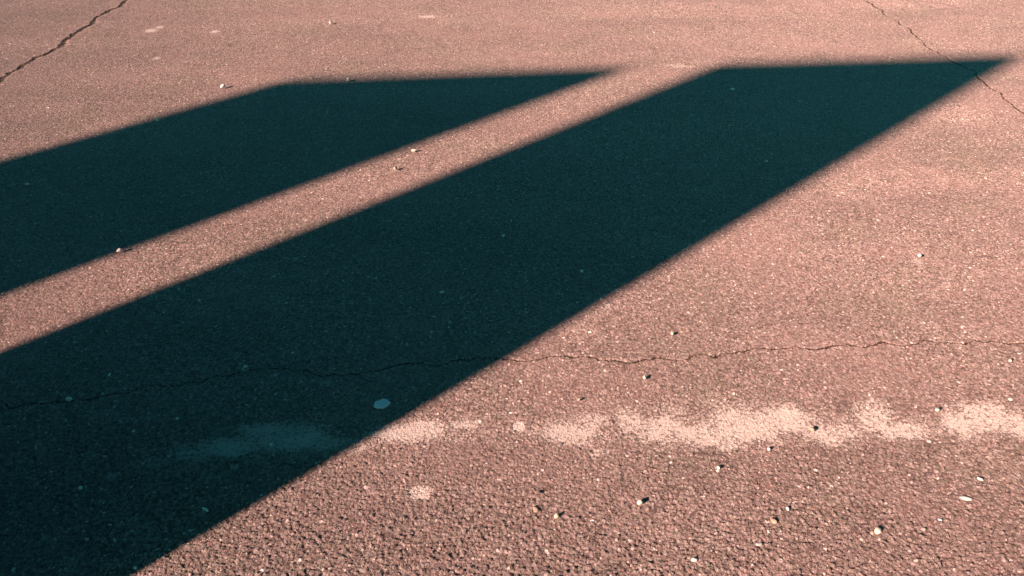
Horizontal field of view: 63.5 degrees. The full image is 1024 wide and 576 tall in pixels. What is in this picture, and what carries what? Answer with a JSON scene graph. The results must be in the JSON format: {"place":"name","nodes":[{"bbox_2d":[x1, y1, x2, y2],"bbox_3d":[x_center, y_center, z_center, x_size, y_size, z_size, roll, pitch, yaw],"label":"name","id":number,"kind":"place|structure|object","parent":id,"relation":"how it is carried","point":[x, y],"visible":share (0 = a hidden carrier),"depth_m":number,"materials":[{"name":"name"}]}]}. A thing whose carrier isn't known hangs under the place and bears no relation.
{"place":"outdoors","nodes":[
{"label":"outdoors","id":0,"kind":"place"},
{"bbox_2d":[0,0,1023,575],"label":"asphalt ground","id":1,"kind":"structure","parent":0,"point":[792,290],"depth_m":2.69,"materials":[{"name":"grey asphalt"}]},
{"bbox_2d":[374,399,389,408],"bbox_3d":[-0.346,0.308,2.201,0.044,0.004,0.039,0,33,0],"label":"chewing gum","id":2,"kind":"object","parent":1,"relation":"on","point":[382,404],"visible":1,"depth_m":2.20,"materials":[{"name":"grey"}]},
{"bbox_2d":[874,527,881,533],"bbox_3d":[0.811,0.537,1.831,0.017,0.014,0.016,-8,34,-12],"label":"pebble","id":3,"kind":"object","parent":1,"relation":"on","point":[877,530],"visible":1,"depth_m":1.83,"materials":[{"name":"beige stone"}]},
{"bbox_2d":[960,496,971,500],"bbox_3d":[1.052,0.487,1.916,0.028,0.005,0.012,8,34,12],"label":"stone chip","id":4,"kind":"object","parent":1,"relation":"on","point":[966,498],"visible":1,"depth_m":1.91,"materials":[{"name":"white stone"}]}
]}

